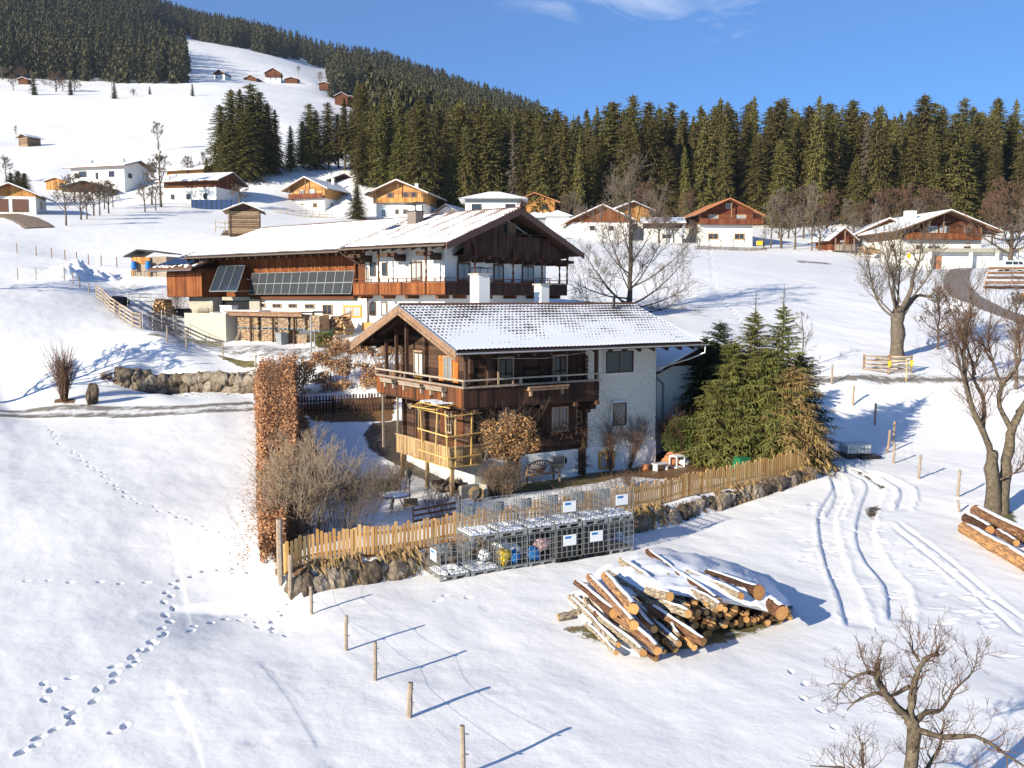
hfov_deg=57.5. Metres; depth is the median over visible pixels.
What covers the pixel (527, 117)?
spruce tree
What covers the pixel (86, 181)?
timber shed
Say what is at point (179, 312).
covered heap
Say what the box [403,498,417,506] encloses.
wooden crate
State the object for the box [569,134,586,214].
spruce tree
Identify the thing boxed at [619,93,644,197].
spruce tree
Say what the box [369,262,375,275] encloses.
window
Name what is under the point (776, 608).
log
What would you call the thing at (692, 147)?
spruce tree
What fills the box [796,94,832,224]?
spruce tree
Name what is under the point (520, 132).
spruce tree
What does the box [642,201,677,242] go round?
bare tree
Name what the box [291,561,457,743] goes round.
fence wire
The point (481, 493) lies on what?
barrel tub
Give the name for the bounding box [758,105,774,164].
spruce tree
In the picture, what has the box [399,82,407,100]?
spruce tree
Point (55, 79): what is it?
bare tree
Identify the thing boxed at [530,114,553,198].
spruce tree
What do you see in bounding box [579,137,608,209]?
spruce tree
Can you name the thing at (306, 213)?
rail fence
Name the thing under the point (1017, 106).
spruce tree
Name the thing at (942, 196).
bare tree
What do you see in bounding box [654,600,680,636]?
log
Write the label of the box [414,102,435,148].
spruce tree
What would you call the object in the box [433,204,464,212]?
lean to shed
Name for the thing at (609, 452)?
wall climber
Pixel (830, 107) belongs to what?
spruce tree
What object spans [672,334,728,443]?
garden spruce
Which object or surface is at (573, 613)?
log
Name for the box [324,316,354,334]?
log heap
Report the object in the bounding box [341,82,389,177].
spruce tree
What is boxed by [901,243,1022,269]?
concrete garages
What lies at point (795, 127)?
spruce tree
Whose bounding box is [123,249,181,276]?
feed shed
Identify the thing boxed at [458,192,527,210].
hipped white house
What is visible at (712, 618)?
log
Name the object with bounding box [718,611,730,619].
log
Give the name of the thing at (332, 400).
picket fence
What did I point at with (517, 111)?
spruce tree
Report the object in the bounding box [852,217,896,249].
side wing
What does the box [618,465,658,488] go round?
garden shrub
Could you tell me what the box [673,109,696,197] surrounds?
spruce tree
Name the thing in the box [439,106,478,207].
spruce tree
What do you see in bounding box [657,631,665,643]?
log
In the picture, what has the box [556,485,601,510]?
garden shrub
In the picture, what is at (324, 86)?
hill shed
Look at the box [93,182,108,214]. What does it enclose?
bare tree
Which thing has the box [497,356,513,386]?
door
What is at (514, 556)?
plastic bag
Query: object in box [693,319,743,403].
garden spruce
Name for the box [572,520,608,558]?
wire cage
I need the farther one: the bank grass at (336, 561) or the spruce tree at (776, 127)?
the spruce tree at (776, 127)
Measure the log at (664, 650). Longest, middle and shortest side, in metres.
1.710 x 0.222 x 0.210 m
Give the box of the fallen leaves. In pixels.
[202,395,334,574]
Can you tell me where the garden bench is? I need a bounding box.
[526,459,560,485]
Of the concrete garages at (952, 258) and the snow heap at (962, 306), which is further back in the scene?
the concrete garages at (952, 258)
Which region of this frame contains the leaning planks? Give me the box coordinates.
[234,327,244,340]
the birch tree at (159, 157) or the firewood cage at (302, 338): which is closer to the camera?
the firewood cage at (302, 338)
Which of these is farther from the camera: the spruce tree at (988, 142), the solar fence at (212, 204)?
the spruce tree at (988, 142)
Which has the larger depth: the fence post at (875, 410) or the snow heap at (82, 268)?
the snow heap at (82, 268)
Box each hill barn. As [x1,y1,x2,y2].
[243,75,261,81]
[284,77,300,83]
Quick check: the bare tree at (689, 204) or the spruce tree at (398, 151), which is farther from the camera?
the spruce tree at (398, 151)
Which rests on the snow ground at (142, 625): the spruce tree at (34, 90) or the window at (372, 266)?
the spruce tree at (34, 90)
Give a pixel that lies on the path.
(76, 131)
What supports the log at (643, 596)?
on the log
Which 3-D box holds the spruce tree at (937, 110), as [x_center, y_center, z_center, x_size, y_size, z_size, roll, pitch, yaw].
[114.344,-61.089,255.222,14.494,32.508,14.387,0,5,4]
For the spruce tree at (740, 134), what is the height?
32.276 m
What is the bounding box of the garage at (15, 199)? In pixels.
[0,182,55,214]
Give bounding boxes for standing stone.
[86,383,98,404]
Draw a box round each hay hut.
[15,133,43,146]
[222,202,265,236]
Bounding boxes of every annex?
[639,217,686,242]
[655,337,748,450]
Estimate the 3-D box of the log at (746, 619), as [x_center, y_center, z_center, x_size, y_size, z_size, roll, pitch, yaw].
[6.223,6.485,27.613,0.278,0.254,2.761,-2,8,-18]
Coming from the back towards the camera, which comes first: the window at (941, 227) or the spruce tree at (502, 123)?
the spruce tree at (502, 123)
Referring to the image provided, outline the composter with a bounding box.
[731,456,753,475]
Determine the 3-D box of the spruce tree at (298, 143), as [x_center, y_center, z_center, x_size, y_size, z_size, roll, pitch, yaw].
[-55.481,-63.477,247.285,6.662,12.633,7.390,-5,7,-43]
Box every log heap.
[151,299,174,313]
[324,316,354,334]
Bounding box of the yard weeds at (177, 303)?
[159,287,187,308]
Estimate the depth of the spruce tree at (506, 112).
250.70 m
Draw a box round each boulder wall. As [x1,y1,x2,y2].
[114,367,255,394]
[284,543,465,599]
[606,467,817,538]
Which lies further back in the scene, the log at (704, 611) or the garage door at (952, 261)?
the garage door at (952, 261)
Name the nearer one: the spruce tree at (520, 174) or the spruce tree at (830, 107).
the spruce tree at (520, 174)
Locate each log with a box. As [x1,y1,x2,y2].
[557,608,579,620]
[567,595,620,647]
[571,594,646,656]
[573,580,617,617]
[582,597,610,632]
[584,622,617,655]
[586,573,638,630]
[587,597,607,618]
[592,611,658,661]
[601,571,638,614]
[603,598,661,655]
[606,570,658,604]
[618,557,656,580]
[619,625,666,654]
[634,598,657,618]
[635,600,681,647]
[636,606,657,632]
[644,586,673,601]
[644,599,660,607]
[645,548,686,577]
[648,573,689,603]
[648,604,706,646]
[651,556,721,602]
[651,632,658,638]
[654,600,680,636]
[657,599,679,619]
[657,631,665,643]
[658,599,691,617]
[659,619,674,634]
[664,639,677,652]
[673,596,690,609]
[682,635,696,650]
[683,616,694,622]
[683,618,695,628]
[684,597,697,606]
[685,569,743,599]
[690,587,723,610]
[690,605,701,616]
[692,620,698,628]
[697,604,708,615]
[697,619,704,627]
[697,627,707,636]
[698,602,717,614]
[700,613,710,621]
[700,618,712,629]
[703,628,711,636]
[704,569,764,599]
[709,613,715,621]
[715,617,727,627]
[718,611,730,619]
[720,605,727,612]
[726,609,733,619]
[727,604,737,611]
[730,618,737,625]
[734,613,743,622]
[736,622,743,627]
[737,605,749,615]
[738,606,743,615]
[742,616,749,622]
[747,609,759,621]
[748,615,756,623]
[751,609,763,619]
[754,609,764,614]
[758,618,770,625]
[764,614,773,621]
[766,592,788,619]
[770,614,783,622]
[785,613,792,619]
[958,522,1023,570]
[961,513,993,533]
[970,505,1023,542]
[983,286,1023,288]
[984,281,1023,283]
[986,276,1023,278]
[987,271,1023,273]
[988,267,1023,269]
[994,528,1019,545]
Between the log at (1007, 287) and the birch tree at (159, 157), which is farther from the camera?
the birch tree at (159, 157)
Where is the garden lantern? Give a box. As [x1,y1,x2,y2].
[406,468,411,492]
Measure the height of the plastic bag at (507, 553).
0.641 m
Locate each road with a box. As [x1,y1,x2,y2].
[0,214,53,228]
[0,401,254,419]
[803,373,1023,387]
[942,267,1020,321]
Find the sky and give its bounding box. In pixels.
[161,0,1023,141]
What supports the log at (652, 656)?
on the snow ground at (142, 625)
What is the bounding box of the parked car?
[995,260,1023,270]
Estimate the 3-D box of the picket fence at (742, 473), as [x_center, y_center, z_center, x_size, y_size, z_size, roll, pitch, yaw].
[4.454,4.609,38.394,28.944,2.040,2.700,-4,7,-40]
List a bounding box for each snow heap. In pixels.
[37,263,89,281]
[64,258,106,281]
[102,271,120,280]
[940,300,979,311]
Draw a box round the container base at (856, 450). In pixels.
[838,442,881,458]
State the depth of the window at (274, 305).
78.15 m
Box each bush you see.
[242,442,341,541]
[249,435,368,535]
[264,419,346,501]
[306,449,397,527]
[449,395,550,496]
[653,402,710,458]
[655,397,695,451]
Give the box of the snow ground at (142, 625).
[0,3,1023,767]
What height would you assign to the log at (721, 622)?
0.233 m
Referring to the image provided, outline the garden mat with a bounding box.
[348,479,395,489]
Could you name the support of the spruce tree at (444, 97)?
on the snow ground at (142, 625)
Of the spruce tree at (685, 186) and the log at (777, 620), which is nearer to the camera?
the log at (777, 620)
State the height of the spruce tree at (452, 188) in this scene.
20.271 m
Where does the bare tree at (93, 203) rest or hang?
on the snow ground at (142, 625)
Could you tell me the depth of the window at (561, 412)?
43.27 m
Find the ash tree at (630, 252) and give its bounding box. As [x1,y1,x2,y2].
[553,146,716,314]
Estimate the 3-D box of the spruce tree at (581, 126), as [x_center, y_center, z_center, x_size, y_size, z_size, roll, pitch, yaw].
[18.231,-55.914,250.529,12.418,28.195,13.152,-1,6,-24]
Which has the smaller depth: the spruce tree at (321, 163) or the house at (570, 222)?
the house at (570, 222)
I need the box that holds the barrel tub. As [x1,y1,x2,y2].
[468,486,483,501]
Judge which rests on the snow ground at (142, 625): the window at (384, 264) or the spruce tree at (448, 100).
the spruce tree at (448, 100)
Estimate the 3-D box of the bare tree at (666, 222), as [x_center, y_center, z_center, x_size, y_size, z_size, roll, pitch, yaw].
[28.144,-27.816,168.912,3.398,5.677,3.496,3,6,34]
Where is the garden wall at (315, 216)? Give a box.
[296,215,330,217]
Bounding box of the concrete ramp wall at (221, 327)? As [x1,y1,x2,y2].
[184,313,256,341]
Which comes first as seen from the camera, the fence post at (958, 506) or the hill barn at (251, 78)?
the fence post at (958, 506)
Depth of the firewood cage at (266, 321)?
72.56 m
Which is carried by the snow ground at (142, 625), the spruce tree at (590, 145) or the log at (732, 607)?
the spruce tree at (590, 145)
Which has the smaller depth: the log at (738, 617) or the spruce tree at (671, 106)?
the log at (738, 617)
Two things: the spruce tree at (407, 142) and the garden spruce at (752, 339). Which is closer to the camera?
the garden spruce at (752, 339)
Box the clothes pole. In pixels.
[310,316,314,358]
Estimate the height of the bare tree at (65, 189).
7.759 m
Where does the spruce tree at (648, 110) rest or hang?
on the snow ground at (142, 625)
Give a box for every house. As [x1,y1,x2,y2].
[62,158,156,192]
[161,163,213,175]
[321,173,351,181]
[350,267,709,496]
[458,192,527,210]
[523,191,562,214]
[613,199,653,238]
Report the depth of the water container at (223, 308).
79.41 m
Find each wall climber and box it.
[593,391,630,470]
[621,412,651,467]
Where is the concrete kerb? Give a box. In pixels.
[459,482,487,498]
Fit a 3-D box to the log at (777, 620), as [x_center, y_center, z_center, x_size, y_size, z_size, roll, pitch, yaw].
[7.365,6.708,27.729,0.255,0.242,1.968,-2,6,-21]
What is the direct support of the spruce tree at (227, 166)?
on the snow ground at (142, 625)
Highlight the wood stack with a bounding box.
[858,246,879,254]
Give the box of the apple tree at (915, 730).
[799,605,1023,767]
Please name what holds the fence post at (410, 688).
on the snow ground at (142, 625)
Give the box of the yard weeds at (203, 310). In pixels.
[196,307,214,312]
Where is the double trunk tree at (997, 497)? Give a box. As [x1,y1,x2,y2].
[904,252,1023,514]
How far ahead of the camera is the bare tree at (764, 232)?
170.89 m
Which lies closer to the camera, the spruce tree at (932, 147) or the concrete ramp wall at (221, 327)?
the concrete ramp wall at (221, 327)
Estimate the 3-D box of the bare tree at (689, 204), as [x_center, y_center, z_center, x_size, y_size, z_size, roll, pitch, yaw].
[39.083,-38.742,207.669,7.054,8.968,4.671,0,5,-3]
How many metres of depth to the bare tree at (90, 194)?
167.26 m
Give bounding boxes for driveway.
[142,331,373,363]
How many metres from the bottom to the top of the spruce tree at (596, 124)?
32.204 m
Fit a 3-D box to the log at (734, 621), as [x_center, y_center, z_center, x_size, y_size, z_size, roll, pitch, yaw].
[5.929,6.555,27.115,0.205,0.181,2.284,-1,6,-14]
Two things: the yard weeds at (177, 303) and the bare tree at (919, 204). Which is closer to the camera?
the yard weeds at (177, 303)
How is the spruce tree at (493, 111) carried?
on the snow ground at (142, 625)
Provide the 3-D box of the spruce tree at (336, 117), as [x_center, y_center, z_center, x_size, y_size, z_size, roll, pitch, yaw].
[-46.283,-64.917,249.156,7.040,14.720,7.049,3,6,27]
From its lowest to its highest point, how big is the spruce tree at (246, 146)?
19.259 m
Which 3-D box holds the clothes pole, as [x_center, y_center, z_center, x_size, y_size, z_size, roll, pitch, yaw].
[-13.715,-3.087,64.258,0.332,3.200,0.097,0,5,0]
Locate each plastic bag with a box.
[478,548,491,561]
[492,539,509,549]
[497,548,510,565]
[507,541,521,552]
[509,549,520,563]
[523,533,536,542]
[525,546,540,560]
[531,535,550,551]
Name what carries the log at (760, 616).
on the log
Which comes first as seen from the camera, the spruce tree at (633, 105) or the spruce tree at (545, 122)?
the spruce tree at (633, 105)
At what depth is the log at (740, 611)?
26.36 m
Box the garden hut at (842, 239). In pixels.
[808,227,859,252]
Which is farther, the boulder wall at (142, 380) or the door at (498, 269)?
the door at (498, 269)
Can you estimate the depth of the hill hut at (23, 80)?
546.15 m
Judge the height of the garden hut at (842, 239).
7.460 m
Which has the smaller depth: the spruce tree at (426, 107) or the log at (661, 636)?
the log at (661, 636)
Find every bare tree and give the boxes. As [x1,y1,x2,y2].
[0,67,8,79]
[0,155,15,181]
[7,74,16,90]
[9,65,27,77]
[41,69,67,91]
[51,181,76,225]
[61,172,86,203]
[65,79,81,91]
[66,183,92,219]
[74,187,93,218]
[78,180,106,215]
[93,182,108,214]
[96,179,112,208]
[96,179,124,212]
[110,184,119,206]
[136,183,153,211]
[146,185,166,210]
[150,121,163,149]
[180,155,192,173]
[226,183,248,202]
[433,176,464,208]
[557,193,572,212]
[568,191,581,214]
[572,205,587,224]
[636,181,659,214]
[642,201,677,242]
[658,215,675,243]
[674,189,702,216]
[684,217,698,242]
[751,229,774,248]
[758,202,806,248]
[762,194,783,248]
[768,186,790,237]
[775,192,804,237]
[780,204,811,249]
[791,183,816,238]
[792,311,816,354]
[802,208,840,250]
[803,180,822,250]
[808,189,848,229]
[838,197,857,226]
[843,212,864,243]
[851,199,873,231]
[857,186,902,224]
[869,203,885,224]
[879,197,902,219]
[881,183,925,219]
[902,197,921,213]
[911,197,927,213]
[916,184,949,212]
[916,286,962,348]
[927,190,959,211]
[952,303,986,365]
[958,176,1023,260]
[978,191,1008,244]
[987,286,1023,389]
[1011,198,1023,239]
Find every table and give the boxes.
[382,491,410,512]
[651,462,668,470]
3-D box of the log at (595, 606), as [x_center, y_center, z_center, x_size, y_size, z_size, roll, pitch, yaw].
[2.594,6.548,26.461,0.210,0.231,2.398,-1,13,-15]
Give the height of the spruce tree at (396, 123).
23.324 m
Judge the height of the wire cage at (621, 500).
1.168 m
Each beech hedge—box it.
[243,349,310,563]
[277,329,403,395]
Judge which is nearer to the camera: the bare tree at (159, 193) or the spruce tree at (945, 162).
the bare tree at (159, 193)
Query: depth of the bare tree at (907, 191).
192.53 m
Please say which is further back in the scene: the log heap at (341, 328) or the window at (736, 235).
the window at (736, 235)
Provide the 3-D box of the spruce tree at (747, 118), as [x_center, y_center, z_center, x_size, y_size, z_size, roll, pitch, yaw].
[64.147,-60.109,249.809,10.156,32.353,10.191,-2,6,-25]
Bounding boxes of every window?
[78,171,86,176]
[108,171,114,176]
[272,303,281,307]
[288,303,296,307]
[304,304,314,308]
[322,304,332,314]
[343,305,361,317]
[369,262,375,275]
[369,302,376,315]
[380,302,387,315]
[381,209,385,216]
[382,262,387,275]
[443,355,452,380]
[445,411,452,433]
[471,204,480,209]
[497,409,515,432]
[503,223,507,234]
[505,204,514,207]
[550,406,568,432]
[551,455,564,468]
[598,450,614,469]
[603,349,634,374]
[611,400,627,427]
[708,214,718,217]
[708,233,717,238]
[734,233,743,238]
[735,214,745,217]
[928,226,937,232]
[940,226,947,232]
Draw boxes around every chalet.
[281,176,349,210]
[364,179,447,218]
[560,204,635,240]
[684,195,765,245]
[852,207,1003,264]
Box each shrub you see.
[39,338,79,401]
[318,457,413,533]
[363,454,418,499]
[383,456,430,491]
[418,486,460,515]
[472,457,530,497]
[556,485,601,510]
[595,470,639,492]
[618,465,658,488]
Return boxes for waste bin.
[275,332,288,344]
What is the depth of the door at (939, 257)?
150.34 m
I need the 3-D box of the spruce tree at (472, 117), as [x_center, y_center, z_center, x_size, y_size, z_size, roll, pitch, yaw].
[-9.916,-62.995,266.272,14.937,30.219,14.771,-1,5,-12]
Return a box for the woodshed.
[224,310,324,343]
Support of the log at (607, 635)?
on the log at (601, 638)
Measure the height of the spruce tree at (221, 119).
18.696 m
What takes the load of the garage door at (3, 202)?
in the garage at (15, 199)
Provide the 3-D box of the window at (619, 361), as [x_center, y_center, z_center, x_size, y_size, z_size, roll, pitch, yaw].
[5.188,-1.068,45.068,1.890,1.200,0.090,-3,6,-33]
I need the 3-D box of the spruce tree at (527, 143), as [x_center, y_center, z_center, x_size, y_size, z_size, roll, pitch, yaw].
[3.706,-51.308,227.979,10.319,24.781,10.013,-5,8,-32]
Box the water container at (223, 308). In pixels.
[219,305,237,312]
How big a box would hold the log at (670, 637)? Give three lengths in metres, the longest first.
2.563 x 0.258 x 0.255 m
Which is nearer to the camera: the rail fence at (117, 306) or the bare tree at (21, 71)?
the rail fence at (117, 306)
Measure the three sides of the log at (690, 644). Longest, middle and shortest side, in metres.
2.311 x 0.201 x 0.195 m
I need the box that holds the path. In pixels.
[0,120,209,143]
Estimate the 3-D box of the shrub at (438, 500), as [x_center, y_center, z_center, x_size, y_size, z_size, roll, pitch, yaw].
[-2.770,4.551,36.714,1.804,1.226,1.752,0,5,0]
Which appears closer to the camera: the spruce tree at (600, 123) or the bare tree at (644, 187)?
the bare tree at (644, 187)
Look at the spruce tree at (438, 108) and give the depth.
265.65 m
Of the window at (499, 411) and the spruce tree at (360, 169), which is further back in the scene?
the spruce tree at (360, 169)
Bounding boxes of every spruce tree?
[5,172,17,184]
[10,171,21,185]
[16,173,33,191]
[28,73,37,94]
[67,78,74,94]
[110,82,118,98]
[202,105,230,172]
[202,158,210,172]
[207,88,237,165]
[209,119,249,179]
[222,108,271,184]
[223,87,259,168]
[230,82,278,167]
[253,103,292,176]
[254,92,279,174]
[271,109,285,170]
[283,125,300,170]
[293,104,324,170]
[294,122,311,167]
[304,111,330,169]
[316,102,343,169]
[332,98,353,170]
[332,114,349,167]
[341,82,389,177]
[343,109,356,168]
[343,184,369,219]
[347,85,362,167]
[349,131,372,185]
[350,79,361,126]
[350,111,370,171]
[362,105,388,176]
[364,109,392,189]
[376,99,393,137]
[378,75,391,126]
[380,102,394,180]
[381,94,387,115]
[384,111,409,182]
[384,129,412,184]
[385,102,395,181]
[392,101,412,130]
[392,122,429,187]
[393,88,403,131]
[396,98,451,208]
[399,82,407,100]
[400,113,426,157]
[412,86,419,106]
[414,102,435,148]
[416,103,434,178]
[427,118,447,207]
[429,99,446,154]
[431,123,448,188]
[438,105,456,146]
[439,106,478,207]
[440,121,451,148]
[441,139,462,206]
[442,91,447,117]
[443,91,451,117]
[443,100,473,179]
[452,95,458,109]
[453,125,479,207]
[459,97,509,194]
[469,110,478,147]
[470,117,511,194]
[478,108,499,136]
[494,112,509,192]
[494,112,519,183]
[503,106,514,165]
[504,130,522,196]
[505,126,534,187]
[506,143,526,196]
[508,106,524,156]
[513,107,536,167]
[517,123,534,194]
[524,131,558,213]
[529,105,553,187]
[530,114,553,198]
[544,110,571,198]
[546,115,562,171]
[547,108,570,153]
[547,116,586,218]
[567,114,589,215]
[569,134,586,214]
[572,125,586,161]
[576,136,604,213]
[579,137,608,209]
[581,116,592,190]
[582,107,594,145]
[586,101,635,207]
[589,100,623,207]
[592,104,602,149]
[609,119,640,206]
[616,108,641,165]
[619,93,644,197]
[632,100,671,185]
[632,122,673,215]
[638,117,670,216]
[652,146,682,216]
[655,106,665,131]
[658,101,687,156]
[659,115,689,216]
[671,119,689,216]
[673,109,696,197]
[676,145,693,216]
[680,116,699,213]
[686,122,701,202]
[688,129,717,209]
[689,113,721,212]
[695,108,710,139]
[704,107,717,194]
[708,104,718,142]
[709,96,735,193]
[710,99,746,202]
[712,123,736,202]
[713,134,742,200]
[724,109,746,200]
[734,106,758,197]
[737,98,763,199]
[738,133,771,224]
[738,138,771,225]
[741,94,766,187]
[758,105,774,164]
[758,137,798,228]
[760,99,798,214]
[762,125,773,191]
[766,96,801,204]
[787,111,798,143]
[787,123,803,216]
[790,117,806,216]
[791,105,826,221]
[794,113,828,200]
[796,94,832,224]
[816,129,845,223]
[820,110,853,220]
[821,103,847,188]
[822,102,845,180]
[833,112,888,222]
[838,158,868,224]
[839,99,863,197]
[854,111,873,162]
[857,111,873,223]
[859,106,893,220]
[869,124,899,221]
[873,105,889,145]
[879,117,889,147]
[885,118,905,178]
[885,134,937,217]
[886,120,901,165]
[888,109,918,217]
[888,121,900,194]
[892,93,949,201]
[918,126,945,211]
[921,115,952,165]
[923,101,951,136]
[934,135,962,203]
[935,113,990,219]
[937,106,954,134]
[951,97,977,163]
[960,112,992,198]
[961,111,1000,167]
[962,125,984,211]
[967,117,1006,222]
[968,104,977,125]
[979,109,1009,210]
[980,143,1004,229]
[986,97,1015,203]
[999,114,1023,207]
[1006,98,1023,175]
[1006,115,1023,227]
[1009,154,1023,228]
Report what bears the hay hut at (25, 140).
on the snow ground at (142, 625)
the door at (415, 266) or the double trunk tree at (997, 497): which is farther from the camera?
the door at (415, 266)
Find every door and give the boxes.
[0,199,7,211]
[12,199,28,211]
[410,261,422,282]
[413,350,424,382]
[415,403,424,439]
[457,262,470,282]
[493,264,503,281]
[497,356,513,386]
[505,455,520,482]
[508,223,515,235]
[522,265,533,282]
[552,354,567,383]
[935,256,941,268]
[942,255,962,268]
[972,256,990,267]
[994,256,1013,266]
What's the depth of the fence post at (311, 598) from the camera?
27.88 m
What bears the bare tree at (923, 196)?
on the snow ground at (142, 625)
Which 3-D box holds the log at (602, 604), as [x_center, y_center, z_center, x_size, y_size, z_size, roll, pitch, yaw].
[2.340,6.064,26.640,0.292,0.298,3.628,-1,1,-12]
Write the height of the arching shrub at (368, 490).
3.105 m
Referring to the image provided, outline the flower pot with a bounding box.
[641,464,649,470]
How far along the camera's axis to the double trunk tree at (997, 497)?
38.09 m
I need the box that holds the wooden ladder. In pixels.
[576,405,581,434]
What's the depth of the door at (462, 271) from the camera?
68.10 m
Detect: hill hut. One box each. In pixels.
[16,77,31,84]
[212,69,232,79]
[333,92,349,106]
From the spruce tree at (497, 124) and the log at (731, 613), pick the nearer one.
the log at (731, 613)
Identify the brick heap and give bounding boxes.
[661,454,679,465]
[666,450,680,457]
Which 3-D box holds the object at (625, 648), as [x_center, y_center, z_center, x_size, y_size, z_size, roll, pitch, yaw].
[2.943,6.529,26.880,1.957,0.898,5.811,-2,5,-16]
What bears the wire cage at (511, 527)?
on the wire cage at (512, 565)
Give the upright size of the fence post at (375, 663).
1.272 m
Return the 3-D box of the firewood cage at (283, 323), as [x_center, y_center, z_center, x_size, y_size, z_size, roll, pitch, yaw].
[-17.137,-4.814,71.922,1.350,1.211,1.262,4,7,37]
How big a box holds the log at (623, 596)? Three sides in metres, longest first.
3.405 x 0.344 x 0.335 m
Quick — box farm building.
[154,172,248,203]
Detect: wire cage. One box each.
[428,536,469,581]
[456,498,498,541]
[457,535,499,576]
[485,495,527,537]
[487,532,527,570]
[513,491,554,533]
[514,528,555,566]
[541,488,581,529]
[541,524,582,562]
[567,485,607,525]
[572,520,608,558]
[594,482,633,521]
[598,517,633,554]
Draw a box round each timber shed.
[43,177,69,190]
[59,180,114,196]
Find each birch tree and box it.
[139,160,163,204]
[146,151,176,206]
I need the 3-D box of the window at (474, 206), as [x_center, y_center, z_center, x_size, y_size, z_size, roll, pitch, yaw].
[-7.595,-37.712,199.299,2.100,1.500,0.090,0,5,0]
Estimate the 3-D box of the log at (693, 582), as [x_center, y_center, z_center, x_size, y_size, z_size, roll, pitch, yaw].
[5.101,5.772,27.930,0.258,0.281,5.807,-1,1,-8]
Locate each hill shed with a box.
[317,81,330,90]
[348,96,353,106]
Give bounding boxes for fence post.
[166,325,168,341]
[276,518,283,586]
[288,554,292,593]
[309,586,314,614]
[344,615,349,650]
[373,641,378,680]
[406,681,413,717]
[459,724,468,767]
[831,364,832,384]
[852,386,854,405]
[874,403,877,424]
[886,430,890,452]
[892,421,896,442]
[892,443,896,463]
[917,455,921,478]
[956,470,961,496]
[957,500,960,511]
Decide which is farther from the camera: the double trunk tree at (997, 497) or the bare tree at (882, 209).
the bare tree at (882, 209)
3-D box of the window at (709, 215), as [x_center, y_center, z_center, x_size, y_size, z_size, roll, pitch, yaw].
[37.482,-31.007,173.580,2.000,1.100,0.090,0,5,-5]
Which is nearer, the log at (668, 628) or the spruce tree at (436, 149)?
the log at (668, 628)
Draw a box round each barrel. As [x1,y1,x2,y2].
[131,261,136,269]
[145,261,150,268]
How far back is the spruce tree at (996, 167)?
219.69 m
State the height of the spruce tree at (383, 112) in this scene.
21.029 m
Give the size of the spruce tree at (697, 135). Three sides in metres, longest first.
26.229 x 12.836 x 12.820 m
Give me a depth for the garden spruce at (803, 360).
46.90 m
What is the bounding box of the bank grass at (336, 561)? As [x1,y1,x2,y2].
[303,465,815,589]
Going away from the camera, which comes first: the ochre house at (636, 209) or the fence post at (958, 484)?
the fence post at (958, 484)
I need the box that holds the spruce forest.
[0,0,1023,157]
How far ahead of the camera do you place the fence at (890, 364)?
63.66 m
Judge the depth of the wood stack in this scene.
162.88 m
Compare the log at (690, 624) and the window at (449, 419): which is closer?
the log at (690, 624)
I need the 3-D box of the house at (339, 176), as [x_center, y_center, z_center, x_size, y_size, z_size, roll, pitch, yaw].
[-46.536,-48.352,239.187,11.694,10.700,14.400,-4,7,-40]
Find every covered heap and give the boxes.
[104,296,130,304]
[172,308,191,316]
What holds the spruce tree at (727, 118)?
on the snow ground at (142, 625)
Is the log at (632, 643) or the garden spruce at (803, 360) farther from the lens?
the garden spruce at (803, 360)
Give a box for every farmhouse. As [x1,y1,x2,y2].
[144,197,584,331]
[264,68,283,82]
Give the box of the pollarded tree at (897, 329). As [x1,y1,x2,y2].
[846,206,961,355]
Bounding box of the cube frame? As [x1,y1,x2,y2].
[669,454,684,468]
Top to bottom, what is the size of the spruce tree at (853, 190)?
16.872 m
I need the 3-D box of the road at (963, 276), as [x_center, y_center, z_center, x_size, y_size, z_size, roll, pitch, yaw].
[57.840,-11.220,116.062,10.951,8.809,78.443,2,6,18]
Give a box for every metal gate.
[127,292,161,306]
[142,313,162,329]
[161,310,184,331]
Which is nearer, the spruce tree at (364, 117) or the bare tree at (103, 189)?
the bare tree at (103, 189)
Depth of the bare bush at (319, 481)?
33.24 m
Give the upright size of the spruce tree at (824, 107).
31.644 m
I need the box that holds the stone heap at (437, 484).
[431,476,462,491]
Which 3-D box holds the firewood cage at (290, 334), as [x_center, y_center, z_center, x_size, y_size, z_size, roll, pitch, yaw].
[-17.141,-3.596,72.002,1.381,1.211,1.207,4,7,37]
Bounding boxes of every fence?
[95,285,141,329]
[191,199,231,209]
[215,220,227,231]
[274,208,332,217]
[283,449,808,572]
[298,392,391,413]
[312,311,351,334]
[863,354,913,373]
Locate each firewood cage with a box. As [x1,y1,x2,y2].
[237,316,261,328]
[237,328,262,340]
[261,316,278,328]
[261,329,278,341]
[277,316,291,329]
[278,329,298,342]
[290,314,314,329]
[292,334,313,343]
[307,315,330,331]
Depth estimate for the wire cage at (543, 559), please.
32.58 m
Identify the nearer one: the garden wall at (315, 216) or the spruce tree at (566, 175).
the garden wall at (315, 216)
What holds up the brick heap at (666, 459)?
on the snow ground at (142, 625)
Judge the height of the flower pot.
0.404 m
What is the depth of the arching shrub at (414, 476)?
40.33 m
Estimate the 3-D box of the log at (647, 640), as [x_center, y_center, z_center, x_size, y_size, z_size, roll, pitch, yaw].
[3.056,6.392,24.943,0.295,0.318,3.569,-2,9,-20]
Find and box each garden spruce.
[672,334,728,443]
[676,379,757,470]
[685,338,775,465]
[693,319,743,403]
[702,290,784,451]
[723,346,822,473]
[745,364,845,481]
[750,288,839,468]
[780,351,853,471]

